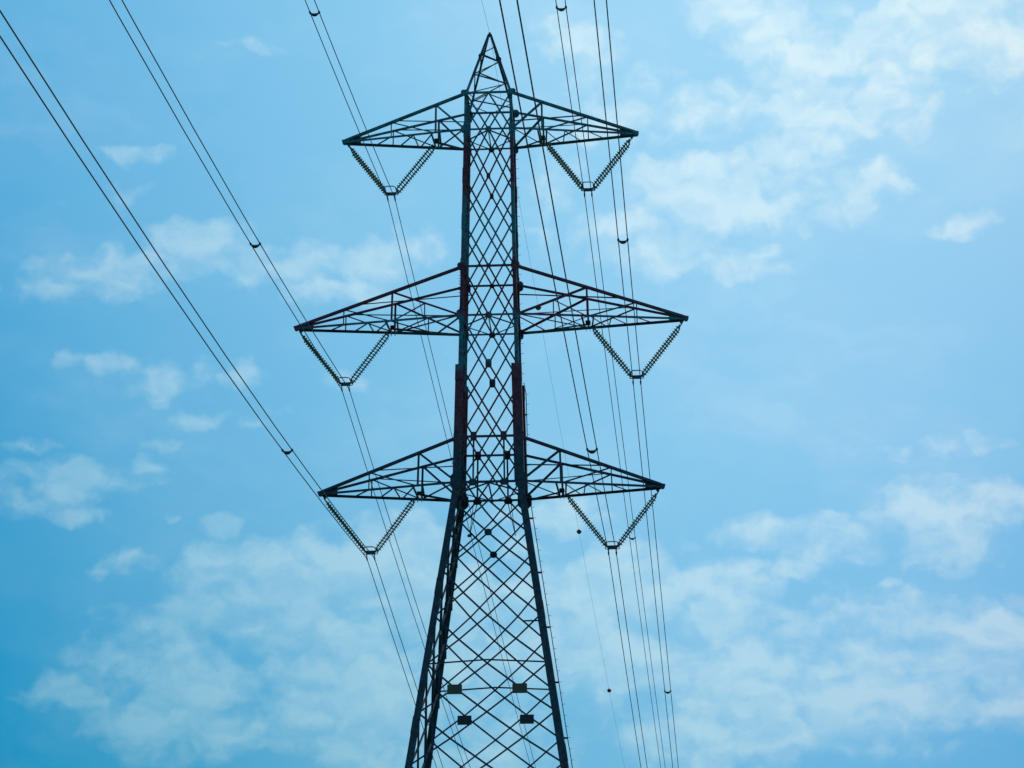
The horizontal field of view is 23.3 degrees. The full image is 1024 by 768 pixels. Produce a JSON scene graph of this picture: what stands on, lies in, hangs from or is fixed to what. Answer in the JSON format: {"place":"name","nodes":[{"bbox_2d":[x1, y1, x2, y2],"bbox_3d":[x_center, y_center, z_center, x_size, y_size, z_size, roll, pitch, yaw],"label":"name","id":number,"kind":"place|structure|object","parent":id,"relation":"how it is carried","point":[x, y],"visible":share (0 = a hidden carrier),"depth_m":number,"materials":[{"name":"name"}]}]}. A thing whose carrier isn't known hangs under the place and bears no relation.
{"place":"outdoors","nodes":[
{"label":"outdoors","id":0,"kind":"place"},
{"bbox_2d":[0,0,1023,767],"label":"sky","id":1,"kind":"structure","parent":0,"point":[829,193],"materials":[{"name":"blue"}]},
{"bbox_3d":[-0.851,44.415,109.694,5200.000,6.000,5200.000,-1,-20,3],"label":"ground","id":2,"kind":"structure","parent":0,"visible":0},
{"bbox_2d":[293,32,688,767],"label":"transmission tower","id":3,"kind":"structure","parent":2,"relation":"on","point":[459,484],"depth_m":124.94,"materials":[{"name":"metal"}]},
{"bbox_2d":[299,331,388,391],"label":"insulator set","id":4,"kind":"object","parent":3,"relation":"attached to","point":[308,343],"visible":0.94,"depth_m":126.42,"materials":[{"name":"black glass"}]},
{"bbox_2d":[109,0,464,766],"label":"conductor wire","id":5,"kind":"object","parent":4,"relation":"hanging from","point":[277,288],"visible":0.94,"depth_m":102.49,"materials":[{"name":"metal"}]},
{"bbox_2d":[249,242,260,247],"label":"wire spacer","id":6,"kind":"object","parent":5,"relation":"attached to","point":[254,246],"visible":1,"depth_m":100.08,"materials":[{"name":"metal"}]},
{"bbox_2d":[122,0,469,765],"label":"conductor wire","id":7,"kind":"object","parent":4,"relation":"hanging from","point":[286,288],"visible":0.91,"depth_m":102.37,"materials":[{"name":"metal"}]},
{"bbox_2d":[323,498,414,560],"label":"insulator set","id":8,"kind":"object","parent":3,"relation":"attached to","point":[338,517],"visible":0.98,"depth_m":123.31,"materials":[{"name":"black glass"}]},
{"bbox_2d":[0,35,436,767],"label":"conductor wire","id":9,"kind":"object","parent":8,"relation":"hanging from","point":[182,309],"visible":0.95,"depth_m":76.91,"materials":[{"name":"metal"}]},
{"bbox_2d":[281,449,292,454],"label":"wire spacer","id":10,"kind":"object","parent":9,"relation":"attached to","point":[286,452],"visible":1,"depth_m":97.76,"materials":[{"name":"metal"}]},
{"bbox_2d":[0,10,442,766],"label":"conductor wire","id":11,"kind":"object","parent":8,"relation":"hanging from","point":[192,306],"visible":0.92,"depth_m":75.74,"materials":[{"name":"metal"}]},
{"bbox_2d":[348,144,433,201],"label":"insulator set","id":12,"kind":"object","parent":3,"relation":"attached to","point":[370,173],"visible":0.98,"depth_m":129.88,"materials":[{"name":"black glass"}]},
{"bbox_2d":[305,0,529,762],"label":"conductor wire","id":13,"kind":"object","parent":12,"relation":"hanging from","point":[412,301],"visible":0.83,"depth_m":133.70,"materials":[{"name":"metal"}]},
{"bbox_2d":[309,11,319,16],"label":"wire spacer","id":14,"kind":"object","parent":13,"relation":"attached to","point":[314,14],"visible":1,"depth_m":103.20,"materials":[{"name":"metal"}]},
{"bbox_2d":[314,0,535,767],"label":"conductor wire","id":15,"kind":"object","parent":12,"relation":"hanging from","point":[419,302],"visible":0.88,"depth_m":134.07,"materials":[{"name":"metal"}]},
{"bbox_2d":[482,3,624,767],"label":"earth wire","id":16,"kind":"object","parent":3,"relation":"attached to","point":[550,375],"visible":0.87,"depth_m":166.90,"materials":[{"name":"metal"}]},
{"bbox_2d":[545,138,631,197],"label":"insulator set","id":17,"kind":"object","parent":3,"relation":"attached to","point":[577,182],"visible":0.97,"depth_m":129.35,"materials":[{"name":"black glass"}]},
{"bbox_2d":[555,0,660,766],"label":"conductor wire","id":18,"kind":"object","parent":17,"relation":"hanging from","point":[602,334],"visible":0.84,"depth_m":139.45,"materials":[{"name":"metal"}]},
{"bbox_2d":[565,0,664,763],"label":"conductor wire","id":19,"kind":"object","parent":17,"relation":"hanging from","point":[609,337],"visible":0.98,"depth_m":140.16,"materials":[{"name":"metal"}]},
{"bbox_2d":[567,491,658,555],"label":"insulator set","id":20,"kind":"object","parent":3,"relation":"attached to","point":[596,532],"visible":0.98,"depth_m":122.69,"materials":[{"name":"black glass"}]},
{"bbox_2d":[499,0,640,766],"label":"conductor wire","id":21,"kind":"object","parent":20,"relation":"attached to","point":[560,313],"visible":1,"depth_m":74.74,"materials":[{"name":"metal"}]},
{"bbox_2d":[586,448,597,453],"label":"wire spacer","id":22,"kind":"object","parent":21,"relation":"attached to","point":[592,451],"visible":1,"depth_m":97.94,"materials":[{"name":"metal"}]},
{"bbox_2d":[516,0,646,764],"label":"conductor wire","id":23,"kind":"object","parent":20,"relation":"attached to","point":[571,312],"visible":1,"depth_m":74.73,"materials":[{"name":"metal"}]},
{"bbox_2d":[592,322,682,384],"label":"insulator set","id":24,"kind":"object","parent":3,"relation":"attached to","point":[607,346],"visible":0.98,"depth_m":125.66,"materials":[{"name":"black glass"}]},
{"bbox_2d":[594,0,672,767],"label":"conductor wire","id":25,"kind":"object","parent":24,"relation":"attached to","point":[627,330],"visible":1,"depth_m":109.79,"materials":[{"name":"metal"}]},
{"bbox_2d":[617,238,628,243],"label":"wire spacer","id":26,"kind":"object","parent":25,"relation":"attached to","point":[623,242],"visible":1,"depth_m":100.95,"materials":[{"name":"metal"}]},
{"bbox_2d":[606,0,678,767],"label":"conductor wire","id":27,"kind":"object","parent":24,"relation":"attached to","point":[635,329],"visible":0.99,"depth_m":109.01,"materials":[{"name":"metal"}]}
]}

